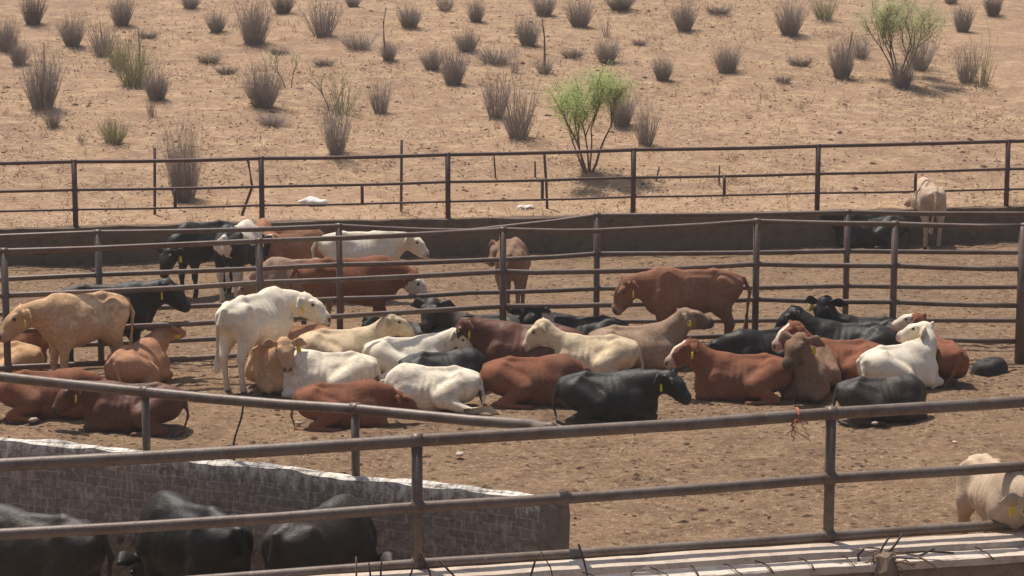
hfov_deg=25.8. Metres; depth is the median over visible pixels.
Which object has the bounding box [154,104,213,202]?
shrub
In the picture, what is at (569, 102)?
tree
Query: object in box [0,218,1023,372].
pipe fence
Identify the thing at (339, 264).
pipe fence
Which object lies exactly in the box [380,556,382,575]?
stalk piece
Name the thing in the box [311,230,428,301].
cow
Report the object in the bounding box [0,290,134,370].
cow
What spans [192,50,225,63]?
shrub
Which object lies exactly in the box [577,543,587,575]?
stalk piece
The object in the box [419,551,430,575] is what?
stalk piece
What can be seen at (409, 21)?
shrub
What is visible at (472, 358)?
cow
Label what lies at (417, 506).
pipe fence
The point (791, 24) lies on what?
shrub
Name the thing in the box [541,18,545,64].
dead stick
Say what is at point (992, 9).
shrub
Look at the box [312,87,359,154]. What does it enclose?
shrub
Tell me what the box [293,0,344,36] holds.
shrub
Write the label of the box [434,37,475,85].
shrub
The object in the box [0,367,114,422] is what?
cow
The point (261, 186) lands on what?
pipe fence
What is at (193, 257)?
cow
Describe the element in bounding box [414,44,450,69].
shrub
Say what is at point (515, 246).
cow
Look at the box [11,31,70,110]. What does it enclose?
shrub
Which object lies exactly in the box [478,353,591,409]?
cow
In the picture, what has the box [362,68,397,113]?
shrub
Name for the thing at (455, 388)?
cow
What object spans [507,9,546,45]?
shrub
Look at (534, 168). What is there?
fence stake
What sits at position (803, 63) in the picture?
shrub
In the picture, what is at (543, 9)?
shrub
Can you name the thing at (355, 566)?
stalk piece
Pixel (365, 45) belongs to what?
shrub
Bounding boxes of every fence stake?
[153,148,155,214]
[240,161,252,215]
[400,140,402,211]
[493,156,495,177]
[534,161,535,176]
[543,155,548,208]
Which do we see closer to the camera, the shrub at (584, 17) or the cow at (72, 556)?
the cow at (72, 556)
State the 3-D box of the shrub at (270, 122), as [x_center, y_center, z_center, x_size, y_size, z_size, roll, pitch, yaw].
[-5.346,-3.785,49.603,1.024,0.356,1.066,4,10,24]
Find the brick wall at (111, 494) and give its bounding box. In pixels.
[0,437,569,559]
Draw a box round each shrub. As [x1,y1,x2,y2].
[0,13,24,51]
[2,35,36,64]
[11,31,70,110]
[14,0,53,24]
[36,98,65,127]
[51,6,89,46]
[75,127,90,142]
[79,13,121,56]
[93,98,133,143]
[100,20,175,87]
[102,0,134,25]
[104,33,135,69]
[134,28,162,38]
[134,59,173,99]
[142,85,158,117]
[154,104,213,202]
[179,0,200,8]
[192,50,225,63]
[200,3,230,32]
[214,64,238,74]
[228,0,275,44]
[231,52,290,108]
[249,111,294,125]
[266,47,291,54]
[268,0,297,13]
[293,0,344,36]
[310,56,339,66]
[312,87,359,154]
[322,58,363,115]
[337,31,377,49]
[345,0,361,6]
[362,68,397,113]
[378,37,401,60]
[394,0,425,28]
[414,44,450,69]
[431,0,454,11]
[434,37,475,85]
[447,24,488,51]
[460,0,490,21]
[470,42,520,64]
[475,57,513,117]
[492,68,549,139]
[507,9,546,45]
[508,44,523,72]
[530,0,562,15]
[530,55,557,73]
[554,46,589,57]
[556,0,600,27]
[588,33,625,62]
[597,8,613,36]
[603,0,635,9]
[603,79,643,126]
[628,83,663,145]
[630,39,649,45]
[649,45,677,80]
[667,0,706,31]
[704,1,739,13]
[705,37,749,73]
[771,0,811,35]
[773,73,795,82]
[785,54,814,66]
[806,0,842,19]
[824,18,861,79]
[848,29,876,58]
[885,52,919,87]
[894,20,944,70]
[944,0,957,3]
[947,43,985,82]
[948,0,977,31]
[963,22,998,87]
[981,0,1003,15]
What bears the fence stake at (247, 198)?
on the hillside
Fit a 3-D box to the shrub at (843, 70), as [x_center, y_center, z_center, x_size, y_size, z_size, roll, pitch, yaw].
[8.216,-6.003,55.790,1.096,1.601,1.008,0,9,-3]
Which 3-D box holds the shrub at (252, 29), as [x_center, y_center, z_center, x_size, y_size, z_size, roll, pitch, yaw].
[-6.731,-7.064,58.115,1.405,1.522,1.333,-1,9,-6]
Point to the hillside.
(1006, 27)
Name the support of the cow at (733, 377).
on the ground at (542, 470)
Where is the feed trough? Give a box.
[314,531,1023,575]
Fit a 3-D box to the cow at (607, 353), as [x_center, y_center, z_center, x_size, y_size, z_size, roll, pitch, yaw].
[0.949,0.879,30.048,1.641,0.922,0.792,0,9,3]
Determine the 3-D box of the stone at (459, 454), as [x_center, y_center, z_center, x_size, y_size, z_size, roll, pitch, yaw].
[-0.600,1.895,25.573,0.094,0.060,0.142,-4,10,-22]
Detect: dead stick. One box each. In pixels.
[43,43,44,81]
[383,8,386,50]
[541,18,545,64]
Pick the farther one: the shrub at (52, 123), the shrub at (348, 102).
the shrub at (348, 102)
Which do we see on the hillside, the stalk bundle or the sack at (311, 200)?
the sack at (311, 200)
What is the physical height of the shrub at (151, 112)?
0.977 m
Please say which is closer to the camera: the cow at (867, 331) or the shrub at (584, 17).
the cow at (867, 331)
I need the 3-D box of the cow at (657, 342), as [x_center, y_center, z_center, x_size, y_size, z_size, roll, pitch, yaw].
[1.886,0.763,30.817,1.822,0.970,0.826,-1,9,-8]
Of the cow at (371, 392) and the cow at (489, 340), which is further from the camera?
the cow at (489, 340)
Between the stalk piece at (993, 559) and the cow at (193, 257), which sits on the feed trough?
the stalk piece at (993, 559)
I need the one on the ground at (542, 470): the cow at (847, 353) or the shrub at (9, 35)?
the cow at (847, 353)
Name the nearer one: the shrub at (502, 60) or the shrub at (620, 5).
the shrub at (502, 60)
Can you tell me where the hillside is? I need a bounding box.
[0,0,1023,227]
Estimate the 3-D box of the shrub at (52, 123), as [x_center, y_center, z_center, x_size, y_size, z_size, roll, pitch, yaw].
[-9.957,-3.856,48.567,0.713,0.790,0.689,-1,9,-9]
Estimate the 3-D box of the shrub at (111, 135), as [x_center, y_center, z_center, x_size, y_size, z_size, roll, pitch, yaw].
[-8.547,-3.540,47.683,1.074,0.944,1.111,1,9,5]
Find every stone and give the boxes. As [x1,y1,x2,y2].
[28,417,37,422]
[455,452,463,455]
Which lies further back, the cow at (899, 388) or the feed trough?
the cow at (899, 388)
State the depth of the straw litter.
27.46 m
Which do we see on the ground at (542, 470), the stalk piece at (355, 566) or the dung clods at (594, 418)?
the dung clods at (594, 418)
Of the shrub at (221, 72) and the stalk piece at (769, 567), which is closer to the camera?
the stalk piece at (769, 567)
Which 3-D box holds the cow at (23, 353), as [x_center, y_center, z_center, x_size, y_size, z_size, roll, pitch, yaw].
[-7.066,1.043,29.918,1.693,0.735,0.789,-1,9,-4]
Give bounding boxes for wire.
[233,407,243,460]
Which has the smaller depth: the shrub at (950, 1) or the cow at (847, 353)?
the cow at (847, 353)
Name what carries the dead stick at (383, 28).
on the hillside
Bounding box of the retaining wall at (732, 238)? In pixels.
[0,205,1023,265]
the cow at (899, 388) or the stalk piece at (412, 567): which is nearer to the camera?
the stalk piece at (412, 567)
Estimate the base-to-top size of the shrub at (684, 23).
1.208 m
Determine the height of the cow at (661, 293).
1.329 m
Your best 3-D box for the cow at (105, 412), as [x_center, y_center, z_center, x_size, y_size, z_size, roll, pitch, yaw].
[-4.730,1.473,27.107,1.673,0.726,0.768,0,9,0]
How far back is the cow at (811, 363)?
28.63 m
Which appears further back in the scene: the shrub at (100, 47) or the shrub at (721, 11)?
the shrub at (721, 11)
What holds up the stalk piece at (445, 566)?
on the feed trough
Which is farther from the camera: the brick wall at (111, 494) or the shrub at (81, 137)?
the shrub at (81, 137)
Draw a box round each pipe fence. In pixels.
[0,139,1023,226]
[0,209,1023,360]
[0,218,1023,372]
[0,395,1023,575]
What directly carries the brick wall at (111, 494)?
on the ground at (542, 470)
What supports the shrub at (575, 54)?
on the hillside
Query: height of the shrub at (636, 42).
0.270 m
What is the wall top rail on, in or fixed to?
on the brick wall at (111, 494)
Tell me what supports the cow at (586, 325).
on the ground at (542, 470)
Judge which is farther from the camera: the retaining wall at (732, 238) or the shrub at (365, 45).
the shrub at (365, 45)
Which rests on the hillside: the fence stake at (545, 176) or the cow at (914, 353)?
the fence stake at (545, 176)
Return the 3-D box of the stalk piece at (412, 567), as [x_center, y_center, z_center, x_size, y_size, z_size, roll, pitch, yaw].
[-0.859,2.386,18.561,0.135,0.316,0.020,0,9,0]
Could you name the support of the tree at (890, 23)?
on the hillside
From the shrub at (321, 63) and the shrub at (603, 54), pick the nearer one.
the shrub at (321, 63)
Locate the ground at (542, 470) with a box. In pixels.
[0,206,1023,575]
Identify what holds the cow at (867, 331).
on the ground at (542, 470)
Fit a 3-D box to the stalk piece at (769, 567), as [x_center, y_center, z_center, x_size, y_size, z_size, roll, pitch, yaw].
[2.175,2.399,19.285,0.035,0.060,0.293,-4,10,-24]
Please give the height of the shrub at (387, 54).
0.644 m
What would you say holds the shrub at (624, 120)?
on the hillside
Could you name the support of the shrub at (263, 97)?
on the hillside
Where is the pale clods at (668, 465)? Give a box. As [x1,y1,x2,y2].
[10,265,1013,528]
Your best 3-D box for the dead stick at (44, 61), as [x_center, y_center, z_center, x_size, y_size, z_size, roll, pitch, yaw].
[-11.081,-5.273,52.997,0.062,1.057,0.040,0,9,0]
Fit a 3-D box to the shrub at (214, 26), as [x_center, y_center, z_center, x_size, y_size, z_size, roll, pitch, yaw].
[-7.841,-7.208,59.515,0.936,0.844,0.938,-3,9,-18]
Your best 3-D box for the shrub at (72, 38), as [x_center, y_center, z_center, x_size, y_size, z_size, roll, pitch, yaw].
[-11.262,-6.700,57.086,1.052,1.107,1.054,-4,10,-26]
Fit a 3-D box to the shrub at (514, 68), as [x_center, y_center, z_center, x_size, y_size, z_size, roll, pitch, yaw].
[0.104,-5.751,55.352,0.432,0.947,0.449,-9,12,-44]
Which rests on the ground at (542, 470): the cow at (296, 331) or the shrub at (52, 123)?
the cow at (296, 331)
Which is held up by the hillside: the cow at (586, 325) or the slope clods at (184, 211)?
the slope clods at (184, 211)
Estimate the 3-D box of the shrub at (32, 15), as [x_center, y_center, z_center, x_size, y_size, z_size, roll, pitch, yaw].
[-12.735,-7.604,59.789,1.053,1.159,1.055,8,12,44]
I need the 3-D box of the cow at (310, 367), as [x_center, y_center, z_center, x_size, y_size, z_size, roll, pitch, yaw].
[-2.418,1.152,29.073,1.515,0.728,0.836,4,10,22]
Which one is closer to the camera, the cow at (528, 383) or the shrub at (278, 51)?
the cow at (528, 383)
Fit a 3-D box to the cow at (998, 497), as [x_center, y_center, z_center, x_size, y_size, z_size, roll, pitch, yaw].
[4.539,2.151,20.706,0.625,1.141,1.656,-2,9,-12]
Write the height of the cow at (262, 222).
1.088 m
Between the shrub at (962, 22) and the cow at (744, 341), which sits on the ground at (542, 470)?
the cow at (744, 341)
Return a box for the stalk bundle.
[852,532,953,575]
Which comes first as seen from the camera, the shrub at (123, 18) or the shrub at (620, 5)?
the shrub at (123, 18)
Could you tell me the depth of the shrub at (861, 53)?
58.37 m
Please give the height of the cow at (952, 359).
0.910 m
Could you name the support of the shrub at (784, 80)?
on the hillside
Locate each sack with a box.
[298,196,327,203]
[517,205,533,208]
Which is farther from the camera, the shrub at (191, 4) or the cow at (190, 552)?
the shrub at (191, 4)
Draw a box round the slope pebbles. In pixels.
[0,0,983,223]
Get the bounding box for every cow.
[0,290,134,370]
[0,341,45,371]
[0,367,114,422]
[0,503,114,575]
[11,333,48,370]
[49,277,190,367]
[51,378,189,437]
[104,321,185,383]
[117,490,253,575]
[156,220,235,297]
[213,219,273,302]
[214,286,330,393]
[237,257,344,326]
[245,336,306,393]
[255,218,271,262]
[255,324,332,346]
[261,494,393,569]
[263,229,324,258]
[281,349,381,398]
[289,255,427,325]
[290,379,420,431]
[295,314,416,352]
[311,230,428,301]
[361,317,449,336]
[362,327,472,378]
[380,363,499,414]
[398,347,488,391]
[410,297,519,348]
[453,314,583,361]
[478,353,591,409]
[487,237,530,311]
[508,307,628,335]
[522,317,643,371]
[551,368,691,424]
[588,307,713,369]
[611,266,751,333]
[665,337,797,405]
[705,327,784,357]
[772,320,880,379]
[775,304,900,345]
[778,331,843,401]
[805,295,901,343]
[820,215,910,248]
[833,373,927,426]
[856,321,943,388]
[890,312,969,387]
[904,177,946,248]
[955,453,1023,534]
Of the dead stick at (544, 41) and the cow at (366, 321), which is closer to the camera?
the cow at (366, 321)
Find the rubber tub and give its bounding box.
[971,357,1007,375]
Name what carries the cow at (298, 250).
on the ground at (542, 470)
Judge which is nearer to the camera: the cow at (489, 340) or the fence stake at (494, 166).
the cow at (489, 340)
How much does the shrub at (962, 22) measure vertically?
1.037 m
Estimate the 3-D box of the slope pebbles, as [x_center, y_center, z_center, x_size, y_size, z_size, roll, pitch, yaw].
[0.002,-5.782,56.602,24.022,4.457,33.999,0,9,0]
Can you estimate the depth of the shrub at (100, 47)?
56.30 m
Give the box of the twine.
[786,407,809,441]
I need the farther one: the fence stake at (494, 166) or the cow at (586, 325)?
the fence stake at (494, 166)
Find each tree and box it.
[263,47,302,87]
[303,70,354,107]
[534,60,641,173]
[850,0,955,79]
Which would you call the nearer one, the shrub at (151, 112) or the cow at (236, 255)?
the cow at (236, 255)
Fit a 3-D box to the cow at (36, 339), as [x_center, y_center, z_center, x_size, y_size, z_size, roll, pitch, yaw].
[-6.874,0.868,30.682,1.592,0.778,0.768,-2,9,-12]
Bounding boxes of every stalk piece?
[355,557,356,575]
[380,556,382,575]
[409,557,415,575]
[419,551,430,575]
[438,560,454,575]
[530,551,552,575]
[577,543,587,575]
[755,560,773,573]
[974,546,994,560]
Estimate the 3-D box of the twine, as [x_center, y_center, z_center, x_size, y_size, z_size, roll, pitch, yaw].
[2.523,1.201,19.801,0.224,0.296,0.154,0,9,0]
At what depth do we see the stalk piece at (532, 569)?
18.81 m
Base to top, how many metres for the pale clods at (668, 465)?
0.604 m
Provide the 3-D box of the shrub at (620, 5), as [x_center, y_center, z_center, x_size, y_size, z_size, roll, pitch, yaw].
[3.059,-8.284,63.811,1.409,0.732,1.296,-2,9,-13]
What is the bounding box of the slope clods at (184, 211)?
[1,0,1023,226]
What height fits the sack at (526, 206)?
0.100 m
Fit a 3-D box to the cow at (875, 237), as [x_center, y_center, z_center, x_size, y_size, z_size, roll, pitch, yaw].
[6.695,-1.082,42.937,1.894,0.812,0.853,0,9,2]
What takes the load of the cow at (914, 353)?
on the ground at (542, 470)
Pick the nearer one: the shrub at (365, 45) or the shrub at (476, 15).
the shrub at (365, 45)
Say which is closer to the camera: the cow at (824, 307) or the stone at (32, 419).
the stone at (32, 419)
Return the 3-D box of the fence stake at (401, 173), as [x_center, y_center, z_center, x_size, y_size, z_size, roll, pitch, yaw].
[-2.114,-2.089,42.804,0.075,1.492,0.047,0,9,0]
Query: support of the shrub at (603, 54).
on the hillside
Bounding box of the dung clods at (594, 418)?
[0,258,1023,549]
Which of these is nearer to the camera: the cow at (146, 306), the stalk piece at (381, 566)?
the stalk piece at (381, 566)
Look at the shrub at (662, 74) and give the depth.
54.70 m
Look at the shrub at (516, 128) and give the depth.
48.55 m
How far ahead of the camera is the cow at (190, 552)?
19.83 m
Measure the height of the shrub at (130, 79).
1.635 m
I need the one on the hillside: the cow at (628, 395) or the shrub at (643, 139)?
the shrub at (643, 139)
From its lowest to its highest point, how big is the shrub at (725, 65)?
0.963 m
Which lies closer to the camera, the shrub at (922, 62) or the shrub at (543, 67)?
the shrub at (543, 67)
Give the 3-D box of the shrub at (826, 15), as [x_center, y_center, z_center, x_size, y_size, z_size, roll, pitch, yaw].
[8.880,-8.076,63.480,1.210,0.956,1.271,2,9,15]
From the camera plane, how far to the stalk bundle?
19.42 m
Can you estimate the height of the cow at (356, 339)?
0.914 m
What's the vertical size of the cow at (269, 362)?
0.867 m
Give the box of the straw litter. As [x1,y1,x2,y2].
[2,258,1019,534]
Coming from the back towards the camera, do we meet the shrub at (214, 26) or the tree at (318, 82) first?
the shrub at (214, 26)
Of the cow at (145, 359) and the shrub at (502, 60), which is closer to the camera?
the cow at (145, 359)
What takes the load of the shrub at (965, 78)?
on the hillside
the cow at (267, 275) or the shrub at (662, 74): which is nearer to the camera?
the cow at (267, 275)
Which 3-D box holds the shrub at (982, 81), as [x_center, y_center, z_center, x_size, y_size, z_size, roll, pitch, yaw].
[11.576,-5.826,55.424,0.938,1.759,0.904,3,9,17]
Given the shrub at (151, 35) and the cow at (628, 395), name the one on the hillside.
the shrub at (151, 35)
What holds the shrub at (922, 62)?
on the hillside
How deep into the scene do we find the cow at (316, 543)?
19.53 m
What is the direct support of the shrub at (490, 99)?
on the hillside
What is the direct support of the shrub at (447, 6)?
on the hillside
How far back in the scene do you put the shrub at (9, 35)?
56.26 m
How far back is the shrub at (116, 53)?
55.06 m
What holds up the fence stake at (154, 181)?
on the hillside
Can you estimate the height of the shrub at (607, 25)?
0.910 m
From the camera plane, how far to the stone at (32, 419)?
27.36 m
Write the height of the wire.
0.685 m
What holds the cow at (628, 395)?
on the ground at (542, 470)
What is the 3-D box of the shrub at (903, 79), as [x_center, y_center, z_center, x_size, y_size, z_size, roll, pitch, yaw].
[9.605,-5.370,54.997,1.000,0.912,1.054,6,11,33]
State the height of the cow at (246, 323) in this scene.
1.326 m
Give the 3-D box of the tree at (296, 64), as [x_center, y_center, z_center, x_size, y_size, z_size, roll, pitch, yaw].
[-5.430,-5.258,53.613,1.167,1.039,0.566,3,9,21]
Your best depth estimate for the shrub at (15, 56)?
54.91 m
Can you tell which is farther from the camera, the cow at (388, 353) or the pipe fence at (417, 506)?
the cow at (388, 353)
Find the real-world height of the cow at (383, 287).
1.302 m
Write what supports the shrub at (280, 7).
on the hillside
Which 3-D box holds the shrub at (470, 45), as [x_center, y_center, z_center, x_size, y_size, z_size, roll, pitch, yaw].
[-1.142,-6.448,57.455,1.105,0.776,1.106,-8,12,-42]
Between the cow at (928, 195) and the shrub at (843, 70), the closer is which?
the cow at (928, 195)
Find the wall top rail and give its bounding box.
[0,372,556,475]
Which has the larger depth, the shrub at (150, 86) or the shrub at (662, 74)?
the shrub at (662, 74)
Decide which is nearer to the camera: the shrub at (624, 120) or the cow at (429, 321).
the cow at (429, 321)

